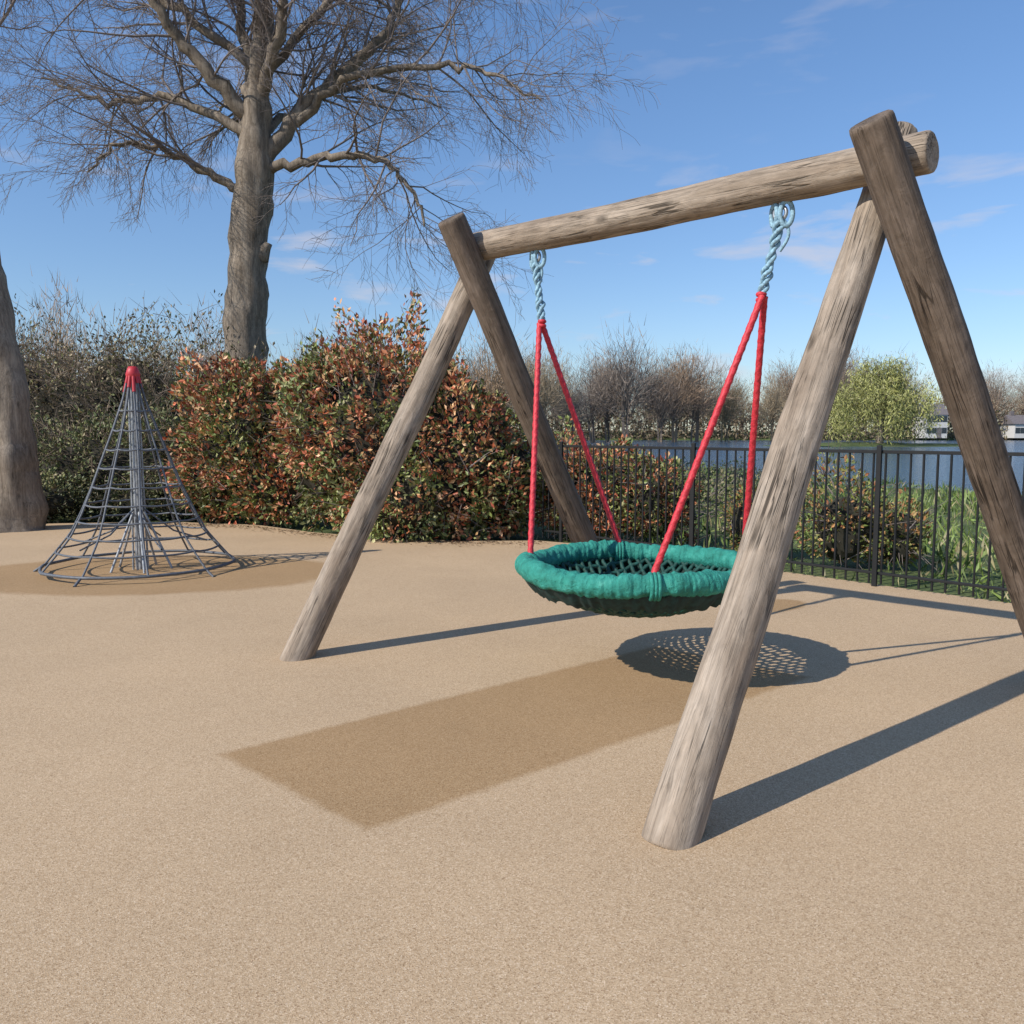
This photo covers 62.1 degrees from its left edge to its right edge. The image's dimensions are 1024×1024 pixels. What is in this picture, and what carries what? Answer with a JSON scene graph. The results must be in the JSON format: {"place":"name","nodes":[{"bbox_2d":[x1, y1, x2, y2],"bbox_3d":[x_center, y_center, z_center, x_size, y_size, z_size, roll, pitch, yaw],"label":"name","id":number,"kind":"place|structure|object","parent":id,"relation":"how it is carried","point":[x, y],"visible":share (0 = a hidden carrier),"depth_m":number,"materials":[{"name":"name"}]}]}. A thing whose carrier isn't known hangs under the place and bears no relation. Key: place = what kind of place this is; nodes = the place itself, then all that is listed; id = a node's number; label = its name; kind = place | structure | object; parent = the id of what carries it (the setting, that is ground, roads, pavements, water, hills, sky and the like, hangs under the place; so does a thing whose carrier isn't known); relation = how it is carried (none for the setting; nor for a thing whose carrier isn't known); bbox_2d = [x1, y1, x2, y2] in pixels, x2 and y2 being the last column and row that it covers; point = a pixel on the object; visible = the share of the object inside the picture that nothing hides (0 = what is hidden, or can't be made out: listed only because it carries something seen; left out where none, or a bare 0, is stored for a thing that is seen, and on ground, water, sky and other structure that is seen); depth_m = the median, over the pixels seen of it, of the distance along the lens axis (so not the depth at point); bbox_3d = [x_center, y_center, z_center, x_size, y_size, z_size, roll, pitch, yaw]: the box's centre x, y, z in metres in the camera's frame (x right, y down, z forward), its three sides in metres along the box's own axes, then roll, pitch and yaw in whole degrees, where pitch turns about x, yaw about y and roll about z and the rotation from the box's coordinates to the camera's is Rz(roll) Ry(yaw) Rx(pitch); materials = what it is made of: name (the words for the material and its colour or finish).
{"place":"outdoors","nodes":[
{"label":"outdoors","id":0,"kind":"place"},
{"bbox_2d":[0,522,1023,1023],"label":"playground surface","id":1,"kind":"object","parent":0,"point":[420,786],"visible":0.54,"depth_m":3.00,"materials":[{"name":"rubber"}]},
{"bbox_2d":[33,366,235,586],"bbox_3d":[-3.570,-0.393,7.958,1.811,1.930,1.807,0,5,0],"label":"rope climbing pyramid","id":2,"kind":"object","parent":1,"relation":"on","point":[133,386],"visible":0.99,"depth_m":7.92,"materials":[{"name":"fabric"}]},
{"bbox_2d":[159,523,548,546],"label":"leaf litter","id":3,"kind":"object","parent":1,"relation":"on","point":[283,530],"visible":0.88,"depth_m":10.63,"materials":[{"name":"brown plant"}]},
{"bbox_2d":[279,109,1023,850],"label":"basket swing","id":4,"kind":"object","parent":1,"relation":"on","point":[885,161],"visible":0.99,"depth_m":3.85,"materials":[{"name":"brown wood"}]},
{"bbox_2d":[542,441,1023,600],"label":"metal railing fence","id":5,"kind":"object","parent":1,"relation":"on","point":[879,452],"visible":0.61,"depth_m":7.47,"materials":[{"name":"black metal"}]},
{"bbox_2d":[0,0,1023,430],"label":"sky","id":6,"kind":"structure","parent":0,"point":[750,84],"materials":[{"name":"blue"}]},
{"bbox_2d":[46,431,1023,602],"bbox_3d":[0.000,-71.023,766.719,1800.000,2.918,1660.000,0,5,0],"label":"ground","id":7,"kind":"structure","parent":0,"point":[938,587],"depth_m":10.58,"materials":[{"name":"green plant"}]},
{"bbox_2d":[0,0,121,532],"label":"bare tree","id":8,"kind":"object","parent":7,"relation":"on","point":[24,506],"visible":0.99,"depth_m":11.10,"materials":[{"name":"brown plant"}]},
{"bbox_2d":[30,383,247,522],"bbox_3d":[-6.773,-0.907,13.707,5.943,2.470,2.991,0,5,0],"label":"evergreen shrub","id":9,"kind":"object","parent":7,"relation":"on","point":[81,457],"visible":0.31,"depth_m":13.15,"materials":[{"name":"green plant"}]},
{"bbox_2d":[39,461,243,522],"bbox_3d":[-7.249,-0.404,12.614,6.573,1.142,1.817,-1,5,-8],"label":"ivy groundcover","id":10,"kind":"object","parent":7,"relation":"on","point":[60,501],"visible":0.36,"depth_m":12.56,"materials":[{"name":"green plant"}]},
{"bbox_2d":[14,289,407,453],"bbox_3d":[-7.522,-2.208,16.087,14.834,4.810,4.726,1,5,5],"label":"hedge","id":11,"kind":"object","parent":7,"relation":"on","point":[68,393],"visible":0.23,"depth_m":15.30,"materials":[{"name":"green plant"}]},
{"bbox_2d":[154,342,331,528],"bbox_3d":[-3.648,-0.961,12.135,2.859,2.899,2.715,-2,6,-20],"label":"photinia bush","id":12,"kind":"object","parent":7,"relation":"on","point":[233,466],"visible":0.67,"depth_m":11.76,"materials":[{"name":"green plant"}]},
{"bbox_2d":[0,0,664,380],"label":"bare tree","id":13,"kind":"object","parent":7,"relation":"on","point":[260,54],"visible":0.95,"depth_m":15.18,"materials":[{"name":"brown plant"}]},
{"bbox_2d":[260,287,553,543],"bbox_3d":[-1.366,-1.148,10.711,3.762,3.382,2.936,0,5,0],"label":"photinia bush","id":14,"kind":"object","parent":7,"relation":"on","point":[463,465],"visible":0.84,"depth_m":10.24,"materials":[{"name":"green plant"}]},
{"bbox_2d":[14,267,1023,441],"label":"distant trees","id":15,"kind":"object","parent":7,"relation":"on","point":[668,393],"visible":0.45,"depth_m":148.11,"materials":[{"name":"plant"}]},
{"bbox_2d":[515,415,711,543],"bbox_3d":[1.142,-0.350,10.490,2.581,1.711,1.595,4,7,38],"label":"photinia bush","id":16,"kind":"object","parent":7,"relation":"on","point":[625,441],"visible":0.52,"depth_m":10.04,"materials":[{"name":"green plant"}]},
{"bbox_2d":[588,454,833,523],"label":"bank shrubs","id":17,"kind":"object","parent":7,"relation":"on","point":[721,484],"visible":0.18,"depth_m":15.01,"materials":[{"name":"green plant"}]},
{"bbox_2d":[509,393,1023,439],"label":"bank scrub","id":18,"kind":"object","parent":7,"relation":"on","point":[648,432],"visible":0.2,"depth_m":186.84,"materials":[{"name":"brown plant"}]},
{"bbox_2d":[696,438,951,571],"bbox_3d":[3.033,-0.044,8.551,2.397,1.463,1.343,4,7,36],"label":"spring shrub","id":19,"kind":"object","parent":7,"relation":"on","point":[914,533],"visible":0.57,"depth_m":8.23,"materials":[{"name":"green plant"}]},
{"bbox_2d":[823,354,947,445],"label":"willow tree","id":20,"kind":"object","parent":7,"relation":"on","point":[881,397],"visible":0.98,"depth_m":105.83,"materials":[{"name":"green plant"}]},
{"bbox_2d":[912,415,947,437],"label":"walls","id":21,"kind":"structure","parent":7,"relation":"on","point":[943,425],"depth_m":180.25,"materials":[{"name":"white paint"}]},
{"bbox_2d":[915,404,948,414],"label":"roof","id":22,"kind":"structure","parent":21,"relation":"on","point":[943,410],"depth_m":180.99,"materials":[{"name":"stone"}]},
{"bbox_2d":[937,428,940,437],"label":"door","id":23,"kind":"structure","parent":21,"relation":"attached to","point":[939,434],"depth_m":180.17,"materials":[{"name":"wood"}]},
{"bbox_2d":[999,424,1023,437],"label":"walls","id":24,"kind":"structure","parent":7,"relation":"on","point":[1010,432],"depth_m":183.36,"materials":[{"name":"white paint"}]},
{"bbox_2d":[998,415,1023,423],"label":"roof","id":25,"kind":"structure","parent":24,"relation":"on","point":[1014,419],"depth_m":183.78,"materials":[{"name":"stone"}]},
{"bbox_2d":[523,440,1023,494],"bbox_3d":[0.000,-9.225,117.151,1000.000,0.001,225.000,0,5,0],"label":"lake","id":26,"kind":"structure","parent":0,"point":[1017,464],"depth_m":57.88,"materials":[{"name":"blue liquid"}]},
{"bbox_2d":[763,442,958,446],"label":"lake island","id":27,"kind":"structure","parent":0,"point":[856,444],"depth_m":105.95,"materials":[{"name":"green plant"}]}
]}

